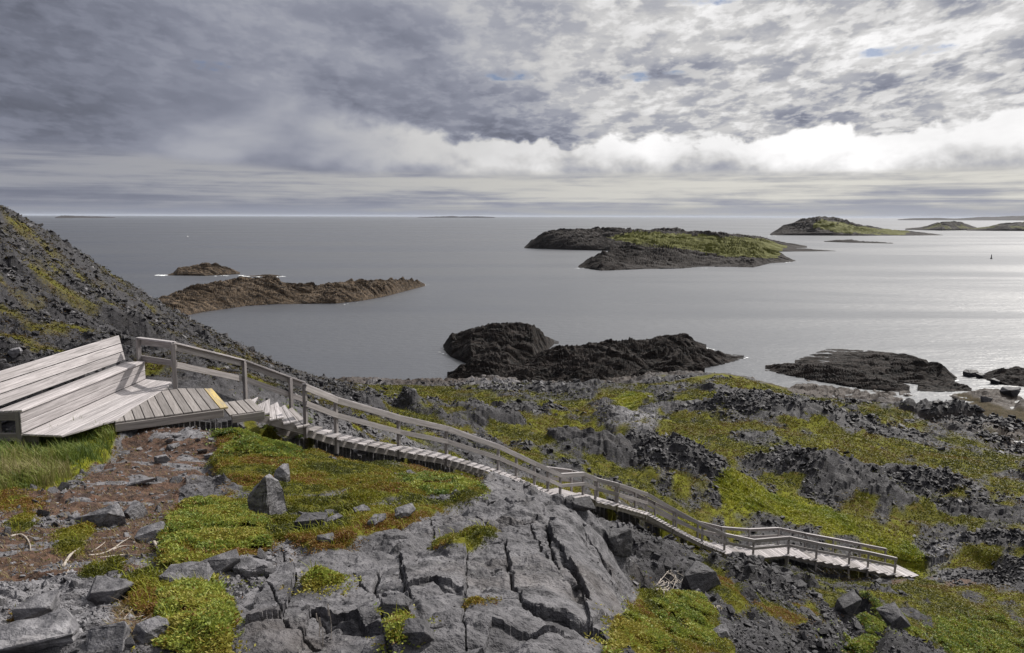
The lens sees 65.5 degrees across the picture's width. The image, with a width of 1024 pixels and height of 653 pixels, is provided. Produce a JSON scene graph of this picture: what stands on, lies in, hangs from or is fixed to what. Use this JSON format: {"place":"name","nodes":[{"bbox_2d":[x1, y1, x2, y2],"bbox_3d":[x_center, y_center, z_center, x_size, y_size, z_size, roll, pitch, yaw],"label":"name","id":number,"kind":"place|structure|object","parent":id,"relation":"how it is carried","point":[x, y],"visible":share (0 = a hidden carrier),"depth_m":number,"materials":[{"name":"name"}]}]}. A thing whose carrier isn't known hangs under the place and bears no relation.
{"place":"outdoors","nodes":[
{"label":"outdoors","id":0,"kind":"place"},
{"bbox_2d":[0,207,1023,652],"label":"hillside terrain","id":1,"kind":"structure","parent":0,"point":[534,617],"depth_m":19.88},
{"bbox_2d":[3,526,10,535],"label":"loose stone","id":2,"kind":"object","parent":1,"relation":"on","point":[8,529],"visible":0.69,"depth_m":6.67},
{"bbox_2d":[8,347,22,357],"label":"boulder","id":3,"kind":"object","parent":1,"relation":"on","point":[13,352],"visible":1,"depth_m":21.30,"materials":[{"name":"stone"}]},
{"bbox_2d":[10,533,31,550],"bbox_3d":[-3.797,1.688,6.263,0.144,0.221,1.002,-6,10,-40],"label":"dead root","id":4,"kind":"object","parent":1,"relation":"on","point":[24,536],"visible":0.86,"depth_m":6.57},
{"bbox_2d":[12,590,59,620],"bbox_3d":[-2.111,1.269,3.542,0.166,0.126,0.135,-6,11,-16],"label":"boulder","id":5,"kind":"object","parent":1,"relation":"on","point":[36,606],"visible":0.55,"depth_m":3.50,"materials":[{"name":"stone"}]},
{"bbox_2d":[0,608,79,652],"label":"boulder","id":6,"kind":"object","parent":1,"relation":"on","point":[60,627],"visible":0.98,"depth_m":3.11,"materials":[{"name":"stone"}]},
{"bbox_2d":[37,509,49,516],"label":"loose stone","id":7,"kind":"object","parent":1,"relation":"on","point":[43,513],"visible":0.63,"depth_m":7.59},
{"bbox_2d":[47,487,60,492],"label":"loose stone","id":8,"kind":"object","parent":1,"relation":"on","point":[53,489],"visible":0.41,"depth_m":9.03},
{"bbox_2d":[58,482,69,490],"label":"loose stone","id":9,"kind":"object","parent":1,"relation":"on","point":[62,486],"visible":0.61,"depth_m":9.27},
{"bbox_2d":[61,550,75,574],"bbox_3d":[-3.037,1.606,5.452,0.068,0.187,0.884,-3,9,-24],"label":"driftwood","id":10,"kind":"object","parent":1,"relation":"on","point":[63,565],"visible":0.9,"depth_m":5.47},
{"bbox_2d":[69,580,79,588],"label":"loose stone","id":11,"kind":"object","parent":1,"relation":"on","point":[73,583],"visible":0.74,"depth_m":4.57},
{"bbox_2d":[70,647,80,652],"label":"loose stone","id":12,"kind":"object","parent":1,"relation":"on","point":[75,650],"visible":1,"depth_m":3.07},
{"bbox_2d":[5,379,171,445],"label":"platform","id":13,"kind":"structure","parent":1,"relation":"on","point":[112,408],"depth_m":15.07,"materials":[{"name":"grey wood"}]},
{"bbox_2d":[0,335,145,445],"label":"bench","id":14,"kind":"object","parent":13,"relation":"on","point":[40,408],"visible":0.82,"depth_m":15.30,"materials":[{"name":"grey wood"}]},
{"bbox_2d":[74,503,125,527],"bbox_3d":[-3.662,1.729,7.092,0.388,0.181,0.263,-26,31,-24],"label":"boulder","id":15,"kind":"object","parent":1,"relation":"on","point":[109,516],"visible":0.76,"depth_m":7.05,"materials":[{"name":"stone"}]},
{"bbox_2d":[86,621,130,652],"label":"boulder","id":16,"kind":"object","parent":1,"relation":"on","point":[114,634],"visible":0.98,"depth_m":3.09,"materials":[{"name":"stone"}]},
{"bbox_2d":[85,575,133,605],"bbox_3d":[-2.199,1.428,4.291,0.294,0.105,0.208,-3,10,12],"label":"boulder","id":17,"kind":"object","parent":1,"relation":"on","point":[104,589],"visible":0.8,"depth_m":4.23,"materials":[{"name":"stone"}]},
{"bbox_2d":[106,570,118,575],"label":"loose stone","id":18,"kind":"object","parent":1,"relation":"on","point":[111,572],"visible":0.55,"depth_m":4.92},
{"bbox_2d":[88,537,139,557],"bbox_3d":[-3.026,1.673,6.020,0.334,0.176,0.755,-5,9,-31],"label":"dead root","id":19,"kind":"object","parent":1,"relation":"on","point":[114,548],"visible":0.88,"depth_m":5.94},
{"bbox_2d":[124,636,134,646],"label":"loose stone","id":20,"kind":"object","parent":1,"relation":"on","point":[129,642],"visible":1,"depth_m":3.09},
{"bbox_2d":[115,598,149,629],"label":"dry twigs","id":21,"kind":"object","parent":1,"relation":"on","point":[125,617],"visible":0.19,"depth_m":3.61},
{"bbox_2d":[123,500,147,519],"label":"boulder","id":22,"kind":"object","parent":1,"relation":"on","point":[135,509],"visible":0.71,"depth_m":7.58,"materials":[{"name":"stone"}]},
{"bbox_2d":[126,478,155,485],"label":"boulder","id":23,"kind":"object","parent":1,"relation":"on","point":[134,481],"visible":1,"depth_m":9.62,"materials":[{"name":"stone"}]},
{"bbox_2d":[134,521,165,542],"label":"boulder","id":24,"kind":"object","parent":1,"relation":"on","point":[149,532],"visible":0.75,"depth_m":6.35,"materials":[{"name":"stone"}]},
{"bbox_2d":[131,616,169,645],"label":"boulder","id":25,"kind":"object","parent":1,"relation":"on","point":[144,632],"visible":0.62,"depth_m":3.15,"materials":[{"name":"stone"}]},
{"bbox_2d":[155,476,164,481],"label":"loose stone","id":26,"kind":"object","parent":1,"relation":"on","point":[159,479],"visible":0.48,"depth_m":9.98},
{"bbox_2d":[154,454,170,462],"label":"boulder","id":27,"kind":"object","parent":1,"relation":"on","point":[164,458],"visible":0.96,"depth_m":12.26,"materials":[{"name":"stone"}]},
{"bbox_2d":[166,442,179,449],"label":"boulder","id":28,"kind":"object","parent":1,"relation":"on","point":[171,446],"visible":1,"depth_m":13.78,"materials":[{"name":"stone"}]},
{"bbox_2d":[169,476,182,482],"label":"loose stone","id":29,"kind":"object","parent":1,"relation":"on","point":[177,479],"visible":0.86,"depth_m":10.02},
{"bbox_2d":[158,561,213,581],"bbox_3d":[-1.843,1.404,4.501,0.273,0.100,0.183,-6,11,1],"label":"boulder","id":30,"kind":"object","parent":1,"relation":"on","point":[204,569],"visible":0.69,"depth_m":4.49,"materials":[{"name":"stone"}]},
{"bbox_2d":[115,388,264,431],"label":"boardwalk","id":31,"kind":"structure","parent":1,"relation":"on","point":[187,402],"depth_m":15.66,"materials":[{"name":"grey wood"}]},
{"bbox_2d":[135,337,305,408],"bbox_3d":[-6.594,1.411,19.263,1.791,2.751,4.054,7,10,41],"label":"railing","id":32,"kind":"object","parent":31,"relation":"attached to","point":[174,347],"visible":0.8,"depth_m":18.50,"materials":[{"name":"grey wood"}]},
{"bbox_2d":[130,573,255,652],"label":"shrub","id":33,"kind":"object","parent":1,"relation":"on","point":[189,636],"visible":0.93,"depth_m":3.21,"materials":[{"name":"green plant"}]},
{"bbox_2d":[130,478,291,588],"bbox_3d":[-2.670,1.650,7.263,1.280,1.263,5.915,-3,8,-21],"label":"shrub","id":34,"kind":"object","parent":1,"relation":"on","point":[202,520],"visible":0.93,"depth_m":6.10,"materials":[{"name":"green plant"}]},
{"bbox_2d":[201,549,240,574],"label":"boulder","id":35,"kind":"object","parent":1,"relation":"on","point":[226,562],"visible":0.54,"depth_m":4.97,"materials":[{"name":"stone"}]},
{"bbox_2d":[232,555,273,582],"bbox_3d":[-1.628,1.526,5.014,0.245,0.141,0.171,-7,13,-10],"label":"boulder","id":36,"kind":"object","parent":1,"relation":"on","point":[246,567],"visible":0.75,"depth_m":4.97,"materials":[{"name":"stone"}]},
{"bbox_2d":[257,548,265,558],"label":"loose stone","id":37,"kind":"object","parent":1,"relation":"on","point":[261,553],"visible":0.98,"depth_m":5.52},
{"bbox_2d":[202,372,323,469],"bbox_3d":[-5.219,2.490,17.581,2.720,2.745,13.194,-1,8,-11],"label":"moss","id":38,"kind":"object","parent":1,"relation":"on","point":[247,440],"visible":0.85,"depth_m":14.01,"materials":[{"name":"green plant"}]},
{"bbox_2d":[247,474,287,514],"bbox_3d":[-2.388,1.698,7.733,0.332,0.598,0.272,-9,13,-5],"label":"boulder","id":39,"kind":"object","parent":1,"relation":"on","point":[265,495],"visible":0.75,"depth_m":7.62,"materials":[{"name":"stone"}]},
{"bbox_2d":[264,568,275,578],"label":"loose stone","id":40,"kind":"object","parent":1,"relation":"on","point":[267,571],"visible":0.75,"depth_m":4.78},
{"bbox_2d":[237,397,309,434],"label":"staircase","id":41,"kind":"structure","parent":1,"relation":"on","point":[285,415],"depth_m":18.74,"materials":[{"name":"grey wood"}]},
{"bbox_2d":[274,463,289,481],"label":"boulder","id":42,"kind":"object","parent":1,"relation":"on","point":[282,472],"visible":0.69,"depth_m":9.91,"materials":[{"name":"stone"}]},
{"bbox_2d":[294,512,327,529],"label":"boulder","id":43,"kind":"object","parent":1,"relation":"on","point":[303,519],"visible":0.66,"depth_m":6.68,"materials":[{"name":"stone"}]},
{"bbox_2d":[277,565,362,599],"bbox_3d":[-1.071,1.450,4.459,0.477,0.257,0.829,0,8,0],"label":"shrub","id":44,"kind":"object","parent":1,"relation":"on","point":[320,577],"visible":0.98,"depth_m":4.37,"materials":[{"name":"green plant"}]},
{"bbox_2d":[317,532,333,543],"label":"boulder","id":45,"kind":"object","parent":1,"relation":"on","point":[326,537],"visible":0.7,"depth_m":5.89,"materials":[{"name":"stone"}]},
{"bbox_2d":[327,513,342,521],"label":"boulder","id":46,"kind":"object","parent":1,"relation":"on","point":[336,516],"visible":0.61,"depth_m":6.89,"materials":[{"name":"stone"}]},
{"bbox_2d":[353,504,369,512],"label":"boulder","id":47,"kind":"object","parent":1,"relation":"on","point":[363,507],"visible":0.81,"depth_m":7.48,"materials":[{"name":"stone"}]},
{"bbox_2d":[367,513,385,526],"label":"boulder","id":48,"kind":"object","parent":1,"relation":"on","point":[381,518],"visible":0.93,"depth_m":6.42,"materials":[{"name":"stone"}]},
{"bbox_2d":[378,593,411,616],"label":"boulder","id":49,"kind":"object","parent":1,"relation":"on","point":[400,600],"visible":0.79,"depth_m":3.32,"materials":[{"name":"stone"}]},
{"bbox_2d":[366,602,440,652],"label":"shrub","id":50,"kind":"object","parent":1,"relation":"on","point":[393,634],"visible":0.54,"depth_m":2.92,"materials":[{"name":"green plant"}]},
{"bbox_2d":[394,503,415,518],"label":"boulder","id":51,"kind":"object","parent":1,"relation":"on","point":[407,510],"visible":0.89,"depth_m":6.78,"materials":[{"name":"stone"}]},
{"bbox_2d":[264,423,556,494],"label":"staircase","id":52,"kind":"structure","parent":1,"relation":"on","point":[318,433],"depth_m":22.39,"materials":[{"name":"grey wood"}]},
{"bbox_2d":[388,617,433,649],"bbox_3d":[-0.366,1.130,2.914,0.160,0.084,0.119,-26,31,-24],"label":"boulder","id":53,"kind":"object","parent":1,"relation":"on","point":[417,631],"visible":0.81,"depth_m":2.89,"materials":[{"name":"stone"}]},
{"bbox_2d":[386,470,490,499],"bbox_3d":[-1.412,2.791,14.049,1.880,3.427,10.782,0,8,-3],"label":"shrub","id":54,"kind":"object","parent":1,"relation":"on","point":[459,482],"visible":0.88,"depth_m":9.89,"materials":[{"name":"green plant"}]},
{"bbox_2d":[0,432,893,652],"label":"moss and heath","id":55,"kind":"object","parent":1,"relation":"on","point":[373,482],"visible":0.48,"depth_m":8.15,"materials":[{"name":"green plant"}]},
{"bbox_2d":[0,369,924,652],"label":"grass","id":56,"kind":"structure","parent":1,"relation":"on","point":[26,465],"depth_m":10.27,"materials":[{"name":"green plant"}]},
{"bbox_2d":[443,322,558,364],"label":"rock outcrop","id":57,"kind":"object","parent":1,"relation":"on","point":[516,343],"visible":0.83,"depth_m":146.88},
{"bbox_2d":[0,207,1023,652],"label":"rubble","id":58,"kind":"object","parent":1,"relation":"on","point":[1010,423],"visible":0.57,"depth_m":45.57,"materials":[{"name":"stone"}]},
{"bbox_2d":[0,205,1023,652],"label":"hillside heath","id":59,"kind":"object","parent":1,"relation":"on","point":[948,457],"visible":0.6,"depth_m":53.59,"materials":[{"name":"green plant"}]},
{"bbox_2d":[530,486,538,494],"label":"loose stone","id":60,"kind":"object","parent":1,"relation":"on","point":[534,490],"visible":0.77,"depth_m":19.16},
{"bbox_2d":[549,488,598,503],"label":"landing deck","id":61,"kind":"structure","parent":1,"relation":"on","point":[565,493],"depth_m":32.29,"materials":[{"name":"grey wood"}]},
{"bbox_2d":[572,584,583,589],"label":"loose stone","id":62,"kind":"object","parent":1,"relation":"on","point":[577,587],"visible":1,"depth_m":4.62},
{"bbox_2d":[572,496,594,511],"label":"boulder","id":63,"kind":"object","parent":1,"relation":"on","point":[583,504],"visible":0.98,"depth_m":9.06,"materials":[{"name":"stone"}]},
{"bbox_2d":[605,528,632,556],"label":"boulder","id":64,"kind":"object","parent":1,"relation":"on","point":[619,541],"visible":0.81,"depth_m":9.08,"materials":[{"name":"stone"}]},
{"bbox_2d":[584,593,675,652],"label":"shrub","id":65,"kind":"object","parent":1,"relation":"on","point":[621,633],"visible":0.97,"depth_m":3.98,"materials":[{"name":"green plant"}]},
{"bbox_2d":[650,552,660,560],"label":"loose stone","id":66,"kind":"object","parent":1,"relation":"on","point":[655,556],"visible":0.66,"depth_m":14.79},
{"bbox_2d":[577,492,750,556],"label":"staircase","id":67,"kind":"structure","parent":1,"relation":"on","point":[662,524],"depth_m":37.63,"materials":[{"name":"grey wood"}]},
{"bbox_2d":[302,383,897,577],"bbox_3d":[6.280,7.255,32.786,34.136,15.503,5.103,-7,10,-41],"label":"railing","id":68,"kind":"object","parent":67,"relation":"attached to","point":[336,415],"visible":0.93,"depth_m":29.06,"materials":[{"name":"grey wood"}]},
{"bbox_2d":[546,466,886,562],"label":"railing","id":69,"kind":"object","parent":67,"relation":"attached to","point":[722,528],"visible":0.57,"depth_m":41.41,"materials":[{"name":"grey wood"}]},
{"bbox_2d":[664,558,671,569],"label":"loose stone","id":70,"kind":"object","parent":1,"relation":"on","point":[668,564],"visible":1,"depth_m":14.46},
{"bbox_2d":[655,570,682,593],"bbox_3d":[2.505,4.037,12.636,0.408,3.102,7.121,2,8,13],"label":"dry twigs","id":71,"kind":"object","parent":1,"relation":"on","point":[670,582],"visible":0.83,"depth_m":13.40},
{"bbox_2d":[644,571,735,652],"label":"shrub","id":72,"kind":"object","parent":1,"relation":"on","point":[680,603],"visible":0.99,"depth_m":8.50,"materials":[{"name":"green plant"}]},
{"bbox_2d":[681,560,720,593],"bbox_3d":[3.114,4.218,13.226,0.531,0.432,0.610,16,30,34],"label":"boulder","id":73,"kind":"object","parent":1,"relation":"on","point":[703,577],"visible":0.88,"depth_m":13.14,"materials":[{"name":"stone"}]},
{"bbox_2d":[713,623,729,637],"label":"boulder","id":74,"kind":"object","parent":1,"relation":"on","point":[721,630],"visible":0.66,"depth_m":8.39,"materials":[{"name":"stone"}]},
{"bbox_2d":[726,605,734,613],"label":"loose stone","id":75,"kind":"object","parent":1,"relation":"on","point":[730,608],"visible":1,"depth_m":12.23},
{"bbox_2d":[743,557,753,564],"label":"loose stone","id":76,"kind":"object","parent":1,"relation":"on","point":[747,561],"visible":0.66,"depth_m":18.86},
{"bbox_2d":[744,563,755,572],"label":"loose stone","id":77,"kind":"object","parent":1,"relation":"on","point":[749,567],"visible":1,"depth_m":18.51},
{"bbox_2d":[746,611,755,620],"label":"loose stone","id":78,"kind":"object","parent":1,"relation":"on","point":[750,615],"visible":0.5,"depth_m":12.73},
{"bbox_2d":[741,544,789,566],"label":"deck","id":79,"kind":"object","parent":1,"relation":"on","point":[773,553],"visible":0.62,"depth_m":41.42,"materials":[{"name":"grey wood"}]},
{"bbox_2d":[773,627,782,634],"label":"loose stone","id":80,"kind":"object","parent":1,"relation":"on","point":[777,631],"visible":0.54,"depth_m":13.11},
{"bbox_2d":[784,575,791,582],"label":"loose stone","id":81,"kind":"object","parent":1,"relation":"on","point":[788,578],"visible":0.69,"depth_m":19.68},
{"bbox_2d":[795,579,806,585],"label":"loose stone","id":82,"kind":"object","parent":1,"relation":"on","point":[801,582],"visible":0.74,"depth_m":19.79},
{"bbox_2d":[800,630,807,639],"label":"loose stone","id":83,"kind":"object","parent":1,"relation":"on","point":[803,633],"visible":1,"depth_m":13.94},
{"bbox_2d":[807,614,821,623],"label":"loose stone","id":84,"kind":"object","parent":1,"relation":"on","point":[811,617],"visible":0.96,"depth_m":15.46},
{"bbox_2d":[816,639,824,648],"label":"loose stone","id":85,"kind":"object","parent":1,"relation":"on","point":[820,643],"visible":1,"depth_m":13.80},
{"bbox_2d":[817,628,828,634],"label":"loose stone","id":86,"kind":"object","parent":1,"relation":"on","point":[823,631],"visible":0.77,"depth_m":14.22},
{"bbox_2d":[833,589,861,615],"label":"boulder","id":87,"kind":"object","parent":1,"relation":"on","point":[849,603],"visible":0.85,"depth_m":21.21,"materials":[{"name":"stone"}]},
{"bbox_2d":[779,544,918,577],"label":"staircase","id":88,"kind":"structure","parent":1,"relation":"on","point":[837,562],"depth_m":42.72,"materials":[{"name":"grey wood"}]},
{"bbox_2d":[853,619,862,629],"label":"loose stone","id":89,"kind":"object","parent":1,"relation":"on","point":[857,625],"visible":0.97,"depth_m":20.09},
{"bbox_2d":[813,588,944,652],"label":"shrub","id":90,"kind":"object","parent":1,"relation":"on","point":[863,641],"visible":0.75,"depth_m":19.92,"materials":[{"name":"green plant"}]},
{"bbox_2d":[876,602,910,628],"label":"boulder","id":91,"kind":"object","parent":1,"relation":"on","point":[892,615],"visible":0.94,"depth_m":15.90,"materials":[{"name":"stone"}]},
{"bbox_2d":[906,600,1023,652],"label":"shrub","id":92,"kind":"object","parent":1,"relation":"on","point":[950,632],"visible":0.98,"depth_m":27.14,"materials":[{"name":"green plant"}]},
{"bbox_2d":[980,396,992,401],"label":"boulder","id":93,"kind":"object","parent":1,"relation":"on","point":[985,399],"visible":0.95,"depth_m":110.40,"materials":[{"name":"stone"}]},
{"bbox_2d":[999,387,1020,396],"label":"boulder","id":94,"kind":"object","parent":1,"relation":"on","point":[1012,391],"visible":1,"depth_m":115.08,"materials":[{"name":"stone"}]},
{"bbox_2d":[0,0,1023,217],"label":"sky","id":95,"kind":"structure","parent":0,"point":[485,108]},
{"bbox_2d":[22,215,1023,442],"bbox_3d":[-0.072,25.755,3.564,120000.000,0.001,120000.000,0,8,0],"label":"sea","id":96,"kind":"structure","parent":0,"point":[952,302],"depth_m":292.58,"materials":[{"name":"grey liquid"}]},
{"bbox_2d":[55,215,114,217],"bbox_3d":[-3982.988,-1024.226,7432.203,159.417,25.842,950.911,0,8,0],"label":"distant skerry","id":97,"kind":"structure","parent":96,"relation":"in","point":[64,216],"depth_m":7349.21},
{"bbox_2d":[168,262,239,275],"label":"rock islet","id":98,"kind":"object","parent":96,"relation":"in","point":[204,269],"visible":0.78,"depth_m":350.77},
{"bbox_2d":[249,274,281,276],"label":"surf rock","id":99,"kind":"object","parent":96,"relation":"in","point":[262,275],"visible":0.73,"depth_m":344.96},
{"bbox_2d":[158,275,424,314],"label":"rock peninsula","id":100,"kind":"object","parent":96,"relation":"in","point":[240,291],"visible":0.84,"depth_m":240.39},
{"bbox_2d":[418,216,494,217],"bbox_3d":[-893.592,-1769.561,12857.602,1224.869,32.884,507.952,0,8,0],"label":"faint skerry","id":101,"kind":"structure","parent":96,"relation":"in","point":[457,217],"depth_m":12851.97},
{"bbox_2d":[156,262,958,380],"bbox_3d":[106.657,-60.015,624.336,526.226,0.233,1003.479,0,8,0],"label":"surf","id":102,"kind":"structure","parent":96,"relation":"on","point":[443,353],"depth_m":342.94,"materials":[{"name":"white liquid"}]},
{"bbox_2d":[447,333,743,382],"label":"shore ledge","id":103,"kind":"object","parent":96,"relation":"in","point":[605,359],"visible":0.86,"depth_m":134.96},
{"bbox_2d":[824,239,892,243],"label":"skerry","id":104,"kind":"structure","parent":96,"relation":"in","point":[851,241],"depth_m":825.41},
{"bbox_2d":[765,349,971,391],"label":"ledge","id":105,"kind":"object","parent":96,"relation":"in","point":[877,370],"visible":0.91,"depth_m":131.19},
{"bbox_2d":[898,216,1023,219],"bbox_3d":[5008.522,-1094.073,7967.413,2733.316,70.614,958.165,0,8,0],"label":"distant coast","id":106,"kind":"structure","parent":96,"relation":"in","point":[1002,218],"depth_m":7675.00},
{"bbox_2d":[963,369,978,376],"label":"boulder","id":107,"kind":"object","parent":96,"relation":"in","point":[969,373],"visible":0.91,"depth_m":131.33,"materials":[{"name":"stone"}]},
{"bbox_2d":[976,373,984,377],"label":"boulder","id":108,"kind":"object","parent":96,"relation":"in","point":[980,375],"visible":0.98,"depth_m":130.08,"materials":[{"name":"stone"}]},
{"bbox_2d":[990,378,999,383],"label":"boulder","id":109,"kind":"object","parent":96,"relation":"in","point":[994,381],"visible":1,"depth_m":125.56,"materials":[{"name":"stone"}]},
{"bbox_2d":[982,366,1023,386],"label":"ledge","id":110,"kind":"object","parent":96,"relation":"in","point":[1013,376],"visible":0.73,"depth_m":128.32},
{"bbox_2d":[524,226,830,270],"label":"island","id":111,"kind":"structure","parent":0,"point":[657,248],"depth_m":492.69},
{"bbox_2d":[770,216,939,235],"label":"dome island","id":112,"kind":"structure","parent":0,"point":[823,226],"depth_m":1160.69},
{"bbox_2d":[905,221,976,230],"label":"hill island","id":113,"kind":"structure","parent":0,"point":[948,226],"depth_m":1640.29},
{"bbox_2d":[967,222,1023,230],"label":"island","id":114,"kind":"structure","parent":0,"point":[1016,226],"depth_m":1593.26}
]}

